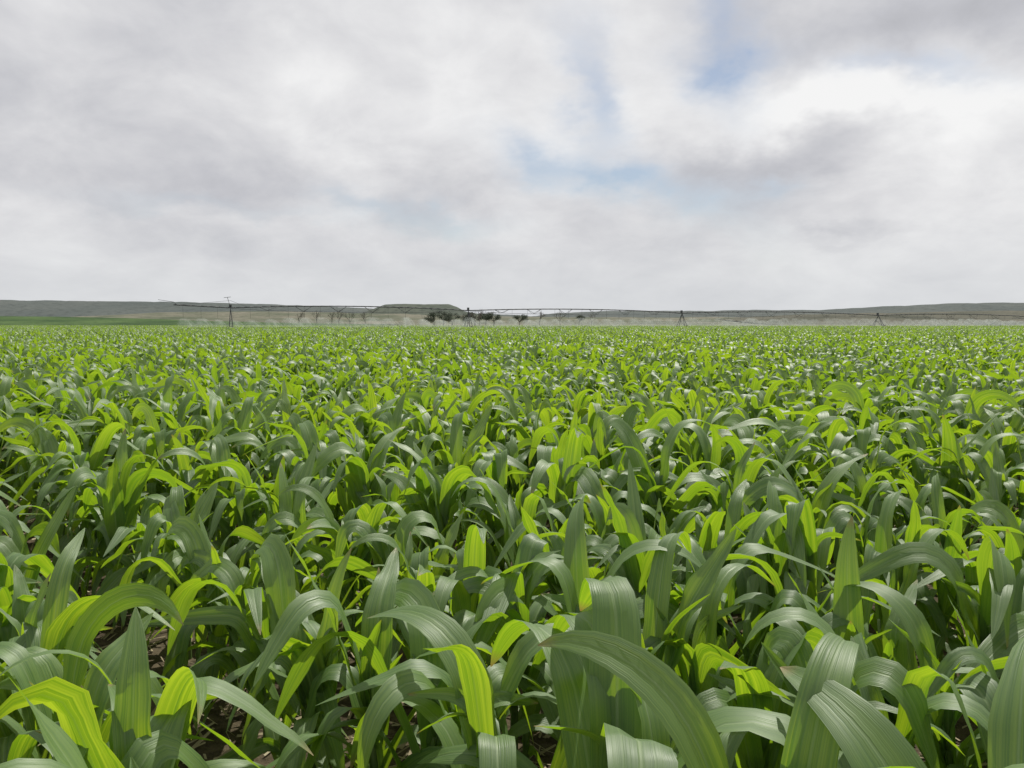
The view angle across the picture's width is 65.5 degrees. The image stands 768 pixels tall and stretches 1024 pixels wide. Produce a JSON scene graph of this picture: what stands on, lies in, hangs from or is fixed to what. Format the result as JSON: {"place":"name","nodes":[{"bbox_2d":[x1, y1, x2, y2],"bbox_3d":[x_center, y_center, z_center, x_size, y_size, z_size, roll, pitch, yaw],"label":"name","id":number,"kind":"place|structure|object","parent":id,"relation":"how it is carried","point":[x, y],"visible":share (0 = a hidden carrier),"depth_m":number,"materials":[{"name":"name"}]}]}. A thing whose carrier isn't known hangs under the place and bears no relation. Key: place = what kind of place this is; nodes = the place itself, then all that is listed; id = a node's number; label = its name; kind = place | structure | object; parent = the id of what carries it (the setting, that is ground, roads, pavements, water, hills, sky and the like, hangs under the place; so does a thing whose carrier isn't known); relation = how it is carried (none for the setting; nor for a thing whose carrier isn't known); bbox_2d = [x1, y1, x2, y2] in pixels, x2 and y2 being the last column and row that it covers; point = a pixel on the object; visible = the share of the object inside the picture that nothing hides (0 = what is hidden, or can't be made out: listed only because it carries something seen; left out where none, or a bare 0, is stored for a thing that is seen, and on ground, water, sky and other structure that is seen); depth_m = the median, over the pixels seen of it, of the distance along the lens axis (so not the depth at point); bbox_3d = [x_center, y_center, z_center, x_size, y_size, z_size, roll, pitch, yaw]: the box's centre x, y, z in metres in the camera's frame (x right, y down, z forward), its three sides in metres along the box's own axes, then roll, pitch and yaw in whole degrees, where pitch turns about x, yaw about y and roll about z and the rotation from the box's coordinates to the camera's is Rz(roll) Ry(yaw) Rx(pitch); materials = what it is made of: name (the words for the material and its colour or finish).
{"place":"outdoors","nodes":[
{"label":"outdoors","id":0,"kind":"place"},
{"bbox_2d":[0,316,405,325],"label":"green field","id":1,"kind":"structure","parent":0,"point":[28,320],"depth_m":349.14,"materials":[{"name":"green plant"}]},
{"bbox_2d":[0,300,532,316],"bbox_3d":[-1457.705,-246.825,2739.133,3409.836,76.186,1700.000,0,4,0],"label":"hill","id":2,"kind":"structure","parent":0,"point":[46,308],"depth_m":2330.67,"materials":[{"name":"green plant"}]},
{"bbox_2d":[366,304,477,315],"bbox_3d":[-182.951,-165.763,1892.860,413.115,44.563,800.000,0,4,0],"label":"mesa hill","id":3,"kind":"structure","parent":0,"point":[441,306],"depth_m":1699.47,"materials":[{"name":"green plant"}]},
{"bbox_2d":[77,311,776,324],"bbox_3d":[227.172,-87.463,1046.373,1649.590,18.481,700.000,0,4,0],"label":"hill","id":4,"kind":"structure","parent":0,"point":[308,317],"depth_m":921.39,"materials":[{"name":"plant"}]},
{"bbox_2d":[0,324,1023,767],"bbox_3d":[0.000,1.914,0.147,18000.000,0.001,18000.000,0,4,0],"label":"ground","id":5,"kind":"structure","parent":0,"point":[212,747],"depth_m":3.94,"materials":[{"name":"green plant"}]},
{"bbox_2d":[343,312,354,321],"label":"bare tree","id":6,"kind":"object","parent":5,"relation":"on","point":[349,315],"visible":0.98,"depth_m":437.39,"materials":[{"name":"grey plant"}]},
{"bbox_2d":[424,311,441,324],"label":"acacia tree","id":7,"kind":"object","parent":5,"relation":"on","point":[431,319],"visible":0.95,"depth_m":427.21,"materials":[{"name":"green plant"}]},
{"bbox_2d":[436,310,453,324],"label":"acacia tree","id":8,"kind":"object","parent":5,"relation":"on","point":[445,314],"visible":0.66,"depth_m":442.29,"materials":[{"name":"green plant"}]},
{"bbox_2d":[442,313,460,324],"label":"acacia tree","id":9,"kind":"object","parent":5,"relation":"on","point":[448,318],"visible":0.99,"depth_m":437.14,"materials":[{"name":"green plant"}]},
{"bbox_2d":[462,312,486,325],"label":"acacia tree","id":10,"kind":"object","parent":5,"relation":"on","point":[467,317],"visible":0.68,"depth_m":427.81,"materials":[{"name":"green plant"}]},
{"bbox_2d":[470,309,483,324],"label":"bare tree","id":11,"kind":"object","parent":5,"relation":"on","point":[471,313],"visible":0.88,"depth_m":398.82,"materials":[{"name":"grey plant"}]},
{"bbox_2d":[483,313,501,325],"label":"acacia tree","id":12,"kind":"object","parent":5,"relation":"on","point":[491,316],"visible":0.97,"depth_m":421.89,"materials":[{"name":"green plant"}]},
{"bbox_2d":[1,472,987,767],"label":"straw litter","id":13,"kind":"object","parent":5,"relation":"on","point":[401,746],"visible":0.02,"depth_m":3.84,"materials":[{"name":"beige plant"}]},
{"bbox_2d":[513,314,528,324],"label":"acacia tree","id":14,"kind":"object","parent":5,"relation":"on","point":[523,317],"visible":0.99,"depth_m":516.15,"materials":[{"name":"green plant"}]},
{"bbox_2d":[576,314,587,322],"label":"bare tree","id":15,"kind":"object","parent":5,"relation":"on","point":[582,317],"visible":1,"depth_m":556.07,"materials":[{"name":"grey plant"}]},
{"bbox_2d":[162,297,1023,326],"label":"pivot irrigation","id":16,"kind":"object","parent":5,"relation":"on","point":[681,312],"visible":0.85,"depth_m":164.81,"materials":[{"name":"metal"}]},
{"bbox_2d":[0,0,1023,315],"label":"sky","id":17,"kind":"structure","parent":0,"point":[645,155],"materials":[{"name":"white"}]},
{"bbox_2d":[533,302,1023,317],"bbox_3d":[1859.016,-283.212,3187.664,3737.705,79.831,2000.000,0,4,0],"label":"hill","id":18,"kind":"structure","parent":0,"point":[949,307],"depth_m":2726.39,"materials":[{"name":"green plant"}]},
{"bbox_2d":[719,311,1023,324],"bbox_3d":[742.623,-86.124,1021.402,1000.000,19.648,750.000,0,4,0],"label":"hill","id":19,"kind":"structure","parent":0,"point":[821,319],"depth_m":823.00,"materials":[{"name":"plant"}]}
]}

